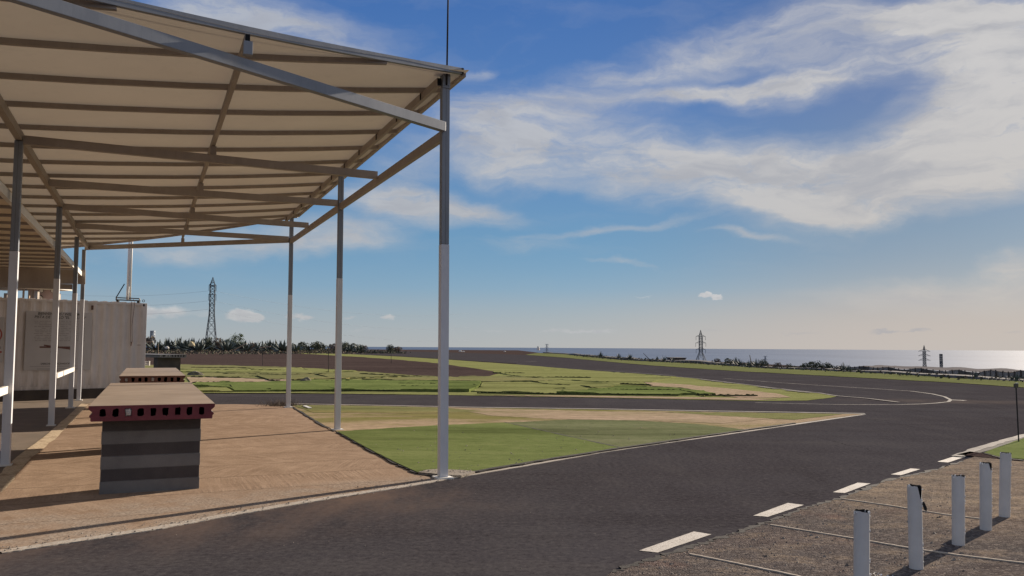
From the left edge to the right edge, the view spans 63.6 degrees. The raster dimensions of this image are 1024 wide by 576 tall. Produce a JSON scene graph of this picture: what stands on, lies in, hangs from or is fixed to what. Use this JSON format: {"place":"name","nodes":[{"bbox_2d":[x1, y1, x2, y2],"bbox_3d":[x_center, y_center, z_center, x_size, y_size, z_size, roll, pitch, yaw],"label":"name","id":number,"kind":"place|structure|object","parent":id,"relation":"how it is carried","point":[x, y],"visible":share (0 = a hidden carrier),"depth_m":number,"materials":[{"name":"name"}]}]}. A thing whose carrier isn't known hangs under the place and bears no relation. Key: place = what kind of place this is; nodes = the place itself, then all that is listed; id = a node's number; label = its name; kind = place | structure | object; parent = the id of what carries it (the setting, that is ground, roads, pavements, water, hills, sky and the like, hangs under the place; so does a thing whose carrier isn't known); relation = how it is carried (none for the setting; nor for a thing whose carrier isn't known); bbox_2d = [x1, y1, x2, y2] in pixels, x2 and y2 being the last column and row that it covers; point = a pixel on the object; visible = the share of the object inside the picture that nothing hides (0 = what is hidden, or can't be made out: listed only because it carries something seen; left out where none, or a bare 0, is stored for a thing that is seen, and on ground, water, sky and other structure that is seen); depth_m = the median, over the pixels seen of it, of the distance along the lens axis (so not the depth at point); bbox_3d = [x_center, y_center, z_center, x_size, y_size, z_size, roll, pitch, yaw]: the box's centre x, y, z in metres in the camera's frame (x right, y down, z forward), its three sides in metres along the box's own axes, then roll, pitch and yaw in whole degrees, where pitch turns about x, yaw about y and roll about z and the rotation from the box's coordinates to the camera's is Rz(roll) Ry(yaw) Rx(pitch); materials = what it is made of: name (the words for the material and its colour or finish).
{"place":"outdoors","nodes":[
{"label":"outdoors","id":0,"kind":"place"},
{"bbox_2d":[0,398,95,472],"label":"yard","id":1,"kind":"structure","parent":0,"point":[29,423],"depth_m":17.34,"materials":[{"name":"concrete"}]},
{"bbox_2d":[0,179,85,288],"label":"canopy","id":2,"kind":"object","parent":1,"relation":"on","point":[36,254],"visible":0.82,"depth_m":19.14,"materials":[{"name":"fabric"}]},
{"bbox_2d":[0,388,104,401],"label":"plinth","id":3,"kind":"structure","parent":1,"relation":"on","point":[39,395],"depth_m":23.63,"materials":[{"name":"concrete"}]},
{"bbox_2d":[0,297,149,390],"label":"container","id":4,"kind":"object","parent":3,"relation":"on","point":[110,353],"visible":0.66,"depth_m":24.27,"materials":[{"name":"paint"}]},
{"bbox_2d":[115,242,144,344],"bbox_3d":[-11.905,-0.409,25.751,0.690,4.428,0.624,0,-4,0],"label":"mast","id":5,"kind":"object","parent":4,"relation":"on","point":[129,273],"visible":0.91,"depth_m":25.78,"materials":[{"name":"metal"}]},
{"bbox_2d":[0,0,468,479],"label":"canopy","id":6,"kind":"object","parent":1,"relation":"on","point":[123,121],"visible":0.95,"depth_m":11.11,"materials":[{"name":"fabric"}]},
{"bbox_2d":[0,404,434,549],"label":"apron","id":7,"kind":"object","parent":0,"point":[254,456],"visible":0.8,"depth_m":9.94,"materials":[{"name":"concrete"}]},
{"bbox_2d":[0,403,87,492],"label":"yard marking","id":8,"kind":"object","parent":7,"relation":"on","point":[9,473],"visible":1,"depth_m":12.36,"materials":[{"name":"paint"}]},
{"bbox_2d":[88,382,214,493],"bbox_3d":[-4.972,1.905,11.359,1.240,0.962,5.662,2,-4,-24],"label":"bench","id":9,"kind":"object","parent":7,"relation":"on","point":[150,436],"visible":1,"depth_m":9.04,"materials":[{"name":"red paint"}]},
{"bbox_2d":[119,368,184,382],"bbox_3d":[-8.604,2.474,19.677,1.240,0.972,6.412,2,-4,-24],"label":"bench","id":10,"kind":"object","parent":7,"relation":"on","point":[146,375],"visible":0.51,"depth_m":17.38,"materials":[{"name":"concrete"}]},
{"bbox_2d":[259,397,309,406],"bbox_3d":[-6.109,3.003,21.833,1.502,0.254,0.703,-1,-4,15],"label":"weed","id":11,"kind":"object","parent":7,"relation":"on","point":[282,403],"visible":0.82,"depth_m":21.80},
{"bbox_2d":[145,352,497,376],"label":"dirt field","id":12,"kind":"structure","parent":0,"point":[394,366],"depth_m":75.43,"materials":[{"name":"soil"}]},
{"bbox_2d":[145,350,313,354],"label":"scrub","id":13,"kind":"object","parent":12,"relation":"on","point":[207,352],"visible":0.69,"depth_m":155.31,"materials":[{"name":"green plant"}]},
{"bbox_2d":[227,333,244,344],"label":"tree","id":14,"kind":"object","parent":12,"relation":"on","point":[235,337],"visible":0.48,"depth_m":196.65,"materials":[{"name":"green plant"}]},
{"bbox_2d":[145,349,372,353],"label":"scrub","id":15,"kind":"object","parent":12,"relation":"on","point":[299,351],"visible":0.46,"depth_m":169.66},
{"bbox_2d":[147,348,410,353],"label":"scrub","id":16,"kind":"object","parent":12,"relation":"on","point":[379,352],"visible":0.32,"depth_m":185.13,"materials":[{"name":"green plant"}]},
{"bbox_2d":[184,353,835,400],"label":"turf","id":17,"kind":"structure","parent":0,"point":[791,395],"depth_m":34.92,"materials":[{"name":"plant"}]},
{"bbox_2d":[145,354,186,370],"bbox_3d":[-18.473,3.882,41.404,6.280,1.150,1.040,-3,-5,39],"label":"bench","id":18,"kind":"object","parent":17,"relation":"on","point":[167,360],"visible":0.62,"depth_m":39.84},
{"bbox_2d":[187,371,203,374],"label":"rock","id":19,"kind":"object","parent":17,"relation":"on","point":[194,373],"visible":0.6,"depth_m":42.73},
{"bbox_2d":[198,387,233,391],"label":"turf","id":20,"kind":"structure","parent":17,"relation":"on","point":[214,389],"depth_m":28.95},
{"bbox_2d":[145,364,301,368],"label":"turf","id":21,"kind":"structure","parent":17,"relation":"on","point":[186,366],"depth_m":59.67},
{"bbox_2d":[195,367,276,369],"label":"turf fold","id":22,"kind":"object","parent":21,"relation":"on","point":[225,367],"visible":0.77,"depth_m":57.23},
{"bbox_2d":[187,377,285,382],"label":"turf","id":23,"kind":"structure","parent":17,"relation":"on","point":[201,379],"depth_m":37.70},
{"bbox_2d":[198,375,279,380],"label":"turf fold","id":24,"kind":"object","parent":23,"relation":"on","point":[242,376],"visible":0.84,"depth_m":40.38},
{"bbox_2d":[180,368,356,372],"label":"turf","id":25,"kind":"structure","parent":17,"relation":"on","point":[296,370],"depth_m":50.95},
{"bbox_2d":[182,371,420,379],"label":"turf","id":26,"kind":"structure","parent":17,"relation":"on","point":[329,375],"depth_m":43.37,"materials":[{"name":"plant"}]},
{"bbox_2d":[192,379,480,391],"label":"turf","id":27,"kind":"structure","parent":17,"relation":"on","point":[382,384],"depth_m":31.70,"materials":[{"name":"plant"}]},
{"bbox_2d":[291,390,397,391],"bbox_3d":[-5.822,3.548,28.587,3.674,0.074,0.431,0,-4,-2],"label":"turf fold","id":28,"kind":"object","parent":17,"relation":"on","point":[346,390],"visible":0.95,"depth_m":28.58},
{"bbox_2d":[362,376,559,381],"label":"turf","id":29,"kind":"structure","parent":17,"relation":"on","point":[500,378],"depth_m":39.67,"materials":[{"name":"plant"}]},
{"bbox_2d":[473,380,616,393],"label":"turf","id":30,"kind":"structure","parent":17,"relation":"on","point":[524,387],"depth_m":32.61,"materials":[{"name":"plant"}]},
{"bbox_2d":[477,391,677,395],"bbox_3d":[2.125,3.507,27.379,6.679,0.075,0.359,0,-4,7],"label":"turf fold","id":31,"kind":"object","parent":17,"relation":"on","point":[536,393],"visible":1,"depth_m":27.27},
{"bbox_2d":[493,369,675,381],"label":"turf","id":32,"kind":"structure","parent":17,"relation":"on","point":[596,376],"depth_m":45.92,"materials":[{"name":"plant"}]},
{"bbox_2d":[532,376,590,377],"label":"turf fold","id":33,"kind":"object","parent":32,"relation":"on","point":[566,377],"visible":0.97,"depth_m":42.72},
{"bbox_2d":[501,395,765,399],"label":"turf","id":34,"kind":"structure","parent":17,"relation":"on","point":[719,398],"depth_m":26.43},
{"bbox_2d":[557,385,715,395],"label":"turf","id":35,"kind":"structure","parent":17,"relation":"on","point":[619,389],"depth_m":29.20,"materials":[{"name":"plant"}]},
{"bbox_2d":[580,385,757,395],"bbox_3d":[5.087,3.717,30.071,2.170,0.075,8.232,4,-6,-43],"label":"turf fold","id":36,"kind":"object","parent":35,"relation":"on","point":[688,391],"visible":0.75,"depth_m":27.30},
{"bbox_2d":[645,382,787,397],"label":"turf","id":37,"kind":"structure","parent":17,"relation":"on","point":[718,390],"depth_m":30.36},
{"bbox_2d":[0,350,1023,575],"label":"track","id":38,"kind":"structure","parent":0,"point":[603,514],"depth_m":8.87,"materials":[{"name":"asphalt"}]},
{"bbox_2d":[0,414,865,553],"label":"kerb","id":39,"kind":"structure","parent":38,"relation":"on","point":[50,544],"depth_m":8.08,"materials":[{"name":"concrete"}]},
{"bbox_2d":[450,423,795,475],"bbox_3d":[2.576,2.594,13.862,0.196,0.030,10.070,-3,-6,42],"label":"turf edge","id":40,"kind":"object","parent":39,"relation":"on","point":[563,457],"visible":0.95,"depth_m":12.78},
{"bbox_2d":[338,422,616,473],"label":"turf","id":41,"kind":"structure","parent":38,"relation":"on","point":[496,444],"depth_m":13.26,"materials":[{"name":"plant"}]},
{"bbox_2d":[336,432,417,473],"bbox_3d":[-2.227,2.492,12.769,0.095,0.020,5.324,2,-4,-23],"label":"turf edge","id":42,"kind":"object","parent":41,"relation":"on","point":[389,460],"visible":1,"depth_m":11.89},
{"bbox_2d":[418,469,474,477],"bbox_3d":[-0.817,2.321,10.363,0.617,0.030,0.434,-2,-5,25],"label":"gravel patch","id":43,"kind":"object","parent":41,"relation":"on","point":[458,473],"visible":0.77,"depth_m":10.28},
{"bbox_2d":[506,422,617,446],"bbox_3d":[0.768,2.664,15.178,0.066,0.001,4.694,2,-4,-23],"label":"turf edge","id":44,"kind":"object","parent":41,"relation":"on","point":[569,436],"visible":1,"depth_m":14.57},
{"bbox_2d":[0,426,974,574],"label":"pebbles","id":45,"kind":"object","parent":38,"relation":"on","point":[783,538],"visible":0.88,"depth_m":6.92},
{"bbox_2d":[293,405,858,431],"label":"turf","id":46,"kind":"structure","parent":38,"relation":"on","point":[356,421],"depth_m":18.07,"materials":[{"name":"plant"}]},
{"bbox_2d":[292,406,335,430],"bbox_3d":[-4.631,2.894,18.678,0.112,0.001,7.149,2,-4,-21],"label":"turf edge","id":47,"kind":"object","parent":46,"relation":"on","point":[313,419],"visible":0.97,"depth_m":17.64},
{"bbox_2d":[295,405,475,412],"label":"turf","id":48,"kind":"structure","parent":46,"relation":"on","point":[353,409],"depth_m":20.66,"materials":[{"name":"plant"}]},
{"bbox_2d":[464,409,770,422],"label":"turf","id":49,"kind":"structure","parent":46,"relation":"on","point":[612,415],"depth_m":19.18,"materials":[{"name":"plant"}]},
{"bbox_2d":[674,412,837,419],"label":"turf","id":50,"kind":"structure","parent":46,"relation":"on","point":[793,416],"depth_m":19.70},
{"bbox_2d":[291,404,864,413],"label":"kerb","id":51,"kind":"structure","parent":38,"relation":"on","point":[594,408],"depth_m":21.19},
{"bbox_2d":[507,420,742,446],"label":"turf","id":52,"kind":"structure","parent":38,"relation":"on","point":[628,432],"depth_m":15.88,"materials":[{"name":"plant"}]},
{"bbox_2d":[640,531,710,551],"bbox_3d":[1.359,2.095,6.806,0.167,0.001,0.907,-3,-5,40],"label":"track marking","id":53,"kind":"object","parent":38,"relation":"on","point":[677,541],"visible":1,"depth_m":6.82,"materials":[{"name":"paint"}]},
{"bbox_2d":[753,503,801,516],"bbox_3d":[2.648,2.200,8.177,0.165,0.001,0.865,-3,-5,40],"label":"track marking","id":54,"kind":"object","parent":38,"relation":"on","point":[779,509],"visible":1,"depth_m":8.20,"materials":[{"name":"paint"}]},
{"bbox_2d":[676,376,895,401],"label":"kerb","id":55,"kind":"structure","parent":38,"relation":"on","point":[806,391],"depth_m":29.88,"materials":[{"name":"paint"}]},
{"bbox_2d":[611,461,963,572],"bbox_3d":[3.527,2.252,8.858,0.220,0.013,8.254,-4,-6,44],"label":"track edge","id":56,"kind":"object","parent":38,"relation":"on","point":[679,550],"visible":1,"depth_m":7.29,"materials":[{"name":"concrete"}]},
{"bbox_2d":[607,456,1023,575],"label":"gravel strip","id":57,"kind":"object","parent":38,"relation":"on","point":[1003,539],"visible":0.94,"depth_m":6.86,"materials":[{"name":"gravel"}]},
{"bbox_2d":[689,553,799,575],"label":"ground cord","id":58,"kind":"object","parent":57,"relation":"on","point":[744,564],"visible":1,"depth_m":6.05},
{"bbox_2d":[853,509,870,575],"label":"bollard","id":59,"kind":"object","parent":57,"relation":"on","point":[861,557],"visible":1,"depth_m":5.24,"materials":[{"name":"plastic"}]},
{"bbox_2d":[770,524,1023,563],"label":"ground cord","id":60,"kind":"object","parent":57,"relation":"on","point":[901,546],"visible":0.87,"depth_m":6.63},
{"bbox_2d":[842,498,979,518],"bbox_3d":[3.957,2.201,8.232,0.066,0.011,1.390,4,-6,-43],"label":"ground cord","id":61,"kind":"object","parent":57,"relation":"on","point":[906,508],"visible":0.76,"depth_m":8.31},
{"bbox_2d":[907,484,926,569],"bbox_3d":[2.963,1.745,6.029,0.130,0.613,0.096,0,-4,0],"label":"bollard","id":62,"kind":"object","parent":57,"relation":"on","point":[915,503],"visible":1,"depth_m":6.00,"materials":[{"name":"plastic"}]},
{"bbox_2d":[951,474,965,545],"bbox_3d":[3.660,1.820,6.766,0.113,0.577,0.096,0,-4,0],"label":"bollard","id":63,"kind":"object","parent":57,"relation":"on","point":[958,510],"visible":1,"depth_m":6.73,"materials":[{"name":"paint"}]},
{"bbox_2d":[979,462,992,530],"bbox_3d":[4.212,1.852,7.336,0.115,0.601,0.096,0,-4,0],"label":"bollard","id":64,"kind":"object","parent":57,"relation":"on","point":[985,479],"visible":1,"depth_m":7.30,"materials":[{"name":"paint"}]},
{"bbox_2d":[960,451,1021,460],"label":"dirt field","id":65,"kind":"structure","parent":57,"relation":"on","point":[978,454],"depth_m":12.39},
{"bbox_2d":[999,452,1011,517],"bbox_3d":[4.730,1.888,7.913,0.130,0.618,0.096,0,-4,0],"label":"bollard","id":66,"kind":"object","parent":57,"relation":"on","point":[1005,487],"visible":1,"depth_m":7.88,"materials":[{"name":"paint"}]},
{"bbox_2d":[725,378,951,404],"bbox_3d":[12.477,4.053,33.299,6.776,0.001,20.203,-1,-4,12],"label":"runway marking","id":67,"kind":"object","parent":38,"relation":"on","point":[949,400],"visible":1,"depth_m":24.39,"materials":[{"name":"paint"}]},
{"bbox_2d":[835,483,869,492],"bbox_3d":[3.920,2.304,9.524,0.136,0.001,0.915,-3,-5,41],"label":"track marking","id":68,"kind":"object","parent":38,"relation":"on","point":[850,487],"visible":1,"depth_m":9.53,"materials":[{"name":"paint"}]},
{"bbox_2d":[893,468,918,474],"bbox_3d":[5.149,2.401,10.785,0.116,0.001,0.760,-4,-6,44],"label":"track marking","id":69,"kind":"object","parent":38,"relation":"on","point":[905,471],"visible":1,"depth_m":10.80,"materials":[{"name":"paint"}]},
{"bbox_2d":[938,455,966,461],"bbox_3d":[6.687,2.521,12.332,0.137,0.001,1.669,-3,-6,43],"label":"track marking","id":70,"kind":"object","parent":38,"relation":"on","point":[953,458],"visible":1,"depth_m":12.12,"materials":[{"name":"paint"}]},
{"bbox_2d":[952,434,1023,456],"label":"kerb","id":71,"kind":"structure","parent":38,"relation":"on","point":[981,447],"depth_m":13.69,"materials":[{"name":"paint"}]},
{"bbox_2d":[975,437,1023,452],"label":"kerb","id":72,"kind":"structure","parent":38,"relation":"on","point":[989,448],"depth_m":13.45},
{"bbox_2d":[984,438,1023,459],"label":"turf","id":73,"kind":"structure","parent":38,"relation":"on","point":[1015,449],"depth_m":12.92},
{"bbox_2d":[1013,383,1018,441],"bbox_3d":[8.710,2.153,14.224,0.061,1.036,0.055,0,-4,0],"label":"marker post","id":74,"kind":"object","parent":73,"relation":"on","point":[1015,385],"visible":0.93,"depth_m":14.23,"materials":[{"name":"black metal"}]},
{"bbox_2d":[0,349,1023,552],"bbox_3d":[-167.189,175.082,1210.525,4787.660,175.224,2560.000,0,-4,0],"label":"ground","id":75,"kind":"structure","parent":0,"point":[516,352],"depth_m":180.34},
{"bbox_2d":[0,287,71,299],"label":"lookout","id":76,"kind":"object","parent":75,"relation":"on","point":[36,294],"visible":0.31,"depth_m":30.01,"materials":[{"name":"white paint"}]},
{"bbox_2d":[29,289,52,298],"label":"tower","id":77,"kind":"structure","parent":75,"relation":"on","point":[46,294],"depth_m":30.68,"materials":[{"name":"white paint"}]},
{"bbox_2d":[146,335,155,348],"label":"shrub","id":78,"kind":"object","parent":75,"relation":"on","point":[149,339],"visible":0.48,"depth_m":190.78,"materials":[{"name":"green plant"}]},
{"bbox_2d":[147,340,171,350],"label":"agave","id":79,"kind":"object","parent":75,"relation":"on","point":[156,348],"visible":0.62,"depth_m":185.04,"materials":[{"name":"green plant"}]},
{"bbox_2d":[155,338,178,349],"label":"agave","id":80,"kind":"object","parent":75,"relation":"on","point":[166,342],"visible":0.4,"depth_m":192.93,"materials":[{"name":"green plant"}]},
{"bbox_2d":[164,336,187,349],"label":"agave","id":81,"kind":"object","parent":75,"relation":"on","point":[177,341],"visible":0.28,"depth_m":193.69,"materials":[{"name":"green plant"}]},
{"bbox_2d":[170,338,194,350],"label":"agave","id":82,"kind":"object","parent":75,"relation":"on","point":[185,343],"visible":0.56,"depth_m":187.97,"materials":[{"name":"green plant"}]},
{"bbox_2d":[183,340,212,350],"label":"agave","id":83,"kind":"object","parent":75,"relation":"on","point":[198,346],"visible":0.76,"depth_m":178.94,"materials":[{"name":"green plant"}]},
{"bbox_2d":[205,339,215,350],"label":"shrub","id":84,"kind":"object","parent":75,"relation":"on","point":[208,346],"visible":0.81,"depth_m":185.21,"materials":[{"name":"green plant"}]},
{"bbox_2d":[205,277,216,340],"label":"pylon","id":85,"kind":"object","parent":75,"relation":"on","point":[214,286],"visible":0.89,"depth_m":330.10,"materials":[{"name":"metal"}]},
{"bbox_2d":[211,337,222,350],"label":"shrub","id":86,"kind":"object","parent":75,"relation":"on","point":[219,340],"visible":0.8,"depth_m":186.56,"materials":[{"name":"green plant"}]},
{"bbox_2d":[211,340,241,350],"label":"agave","id":87,"kind":"object","parent":75,"relation":"on","point":[226,346],"visible":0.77,"depth_m":178.04,"materials":[{"name":"green plant"}]},
{"bbox_2d":[234,341,257,350],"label":"agave","id":88,"kind":"object","parent":75,"relation":"on","point":[246,347],"visible":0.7,"depth_m":181.25,"materials":[{"name":"green plant"}]},
{"bbox_2d":[259,340,279,350],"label":"agave","id":89,"kind":"object","parent":75,"relation":"on","point":[268,344],"visible":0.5,"depth_m":185.59,"materials":[{"name":"green plant"}]},
{"bbox_2d":[269,340,294,351],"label":"agave","id":90,"kind":"object","parent":75,"relation":"on","point":[282,347],"visible":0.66,"depth_m":178.25,"materials":[{"name":"green plant"}]},
{"bbox_2d":[285,342,305,352],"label":"agave","id":91,"kind":"object","parent":75,"relation":"on","point":[297,348],"visible":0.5,"depth_m":180.15,"materials":[{"name":"green plant"}]},
{"bbox_2d":[299,341,307,350],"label":"shrub","id":92,"kind":"object","parent":75,"relation":"on","point":[301,344],"visible":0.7,"depth_m":202.03,"materials":[{"name":"green plant"}]},
{"bbox_2d":[310,341,328,350],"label":"shrub","id":93,"kind":"object","parent":75,"relation":"on","point":[317,346],"visible":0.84,"depth_m":190.35,"materials":[{"name":"green plant"}]},
{"bbox_2d":[350,345,370,352],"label":"agave","id":94,"kind":"object","parent":75,"relation":"on","point":[359,349],"visible":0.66,"depth_m":185.67,"materials":[{"name":"green plant"}]},
{"bbox_2d":[386,344,394,353],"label":"shrub","id":95,"kind":"object","parent":75,"relation":"on","point":[390,349],"visible":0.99,"depth_m":183.63,"materials":[{"name":"green plant"}]},
{"bbox_2d":[666,357,685,359],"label":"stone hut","id":96,"kind":"object","parent":75,"relation":"on","point":[677,358],"visible":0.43,"depth_m":103.11,"materials":[{"name":"brown stone"}]},
{"bbox_2d":[695,330,705,360],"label":"pylon","id":97,"kind":"object","parent":75,"relation":"on","point":[699,348],"visible":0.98,"depth_m":478.31,"materials":[{"name":"metal"}]},
{"bbox_2d":[527,353,1023,386],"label":"turf","id":98,"kind":"structure","parent":75,"relation":"on","point":[862,375],"depth_m":55.57,"materials":[{"name":"plant"}]},
{"bbox_2d":[918,346,930,366],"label":"pylon","id":99,"kind":"object","parent":75,"relation":"on","point":[924,354],"visible":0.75,"depth_m":518.20,"materials":[{"name":"metal"}]},
{"bbox_2d":[849,365,1023,374],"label":"greenhouse","id":100,"kind":"object","parent":75,"relation":"on","point":[950,370],"visible":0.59,"depth_m":136.13,"materials":[{"name":"plastic"}]},
{"bbox_2d":[939,354,942,366],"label":"lattice tower","id":101,"kind":"structure","parent":75,"relation":"on","point":[941,360],"depth_m":637.08,"materials":[{"name":"metal"}]},
{"bbox_2d":[977,370,1023,378],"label":"fence","id":102,"kind":"object","parent":75,"relation":"on","point":[1002,374],"visible":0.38,"depth_m":87.51,"materials":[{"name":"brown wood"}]},
{"bbox_2d":[0,0,1023,350],"label":"sky","id":103,"kind":"structure","parent":0,"point":[744,174],"materials":[{"name":"blue"}]},
{"bbox_2d":[146,346,1023,372],"bbox_3d":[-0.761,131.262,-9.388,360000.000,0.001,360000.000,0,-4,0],"label":"sea","id":104,"kind":"structure","parent":0,"point":[983,359],"depth_m":16230.85,"materials":[{"name":"liquid"}]},
{"bbox_2d":[543,352,1023,380],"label":"bank","id":105,"kind":"structure","parent":0,"point":[877,371],"depth_m":62.12,"materials":[{"name":"plant"}]},
{"bbox_2d":[758,359,771,365],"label":"shrub","id":106,"kind":"object","parent":105,"relation":"on","point":[761,363],"visible":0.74,"depth_m":70.42,"materials":[{"name":"green plant"}]},
{"bbox_2d":[574,354,1023,381],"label":"scrub","id":107,"kind":"object","parent":105,"relation":"on","point":[850,370],"visible":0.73,"depth_m":62.06,"materials":[{"name":"green plant"}]},
{"bbox_2d":[801,362,813,366],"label":"shrub","id":108,"kind":"object","parent":105,"relation":"on","point":[808,364],"visible":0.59,"depth_m":64.88,"materials":[{"name":"green plant"}]},
{"bbox_2d":[812,360,822,367],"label":"shrub","id":109,"kind":"object","parent":105,"relation":"on","point":[819,364],"visible":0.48,"depth_m":63.54,"materials":[{"name":"green plant"}]},
{"bbox_2d":[822,362,835,368],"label":"shrub","id":110,"kind":"object","parent":105,"relation":"on","point":[828,366],"visible":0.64,"depth_m":62.87,"materials":[{"name":"green plant"}]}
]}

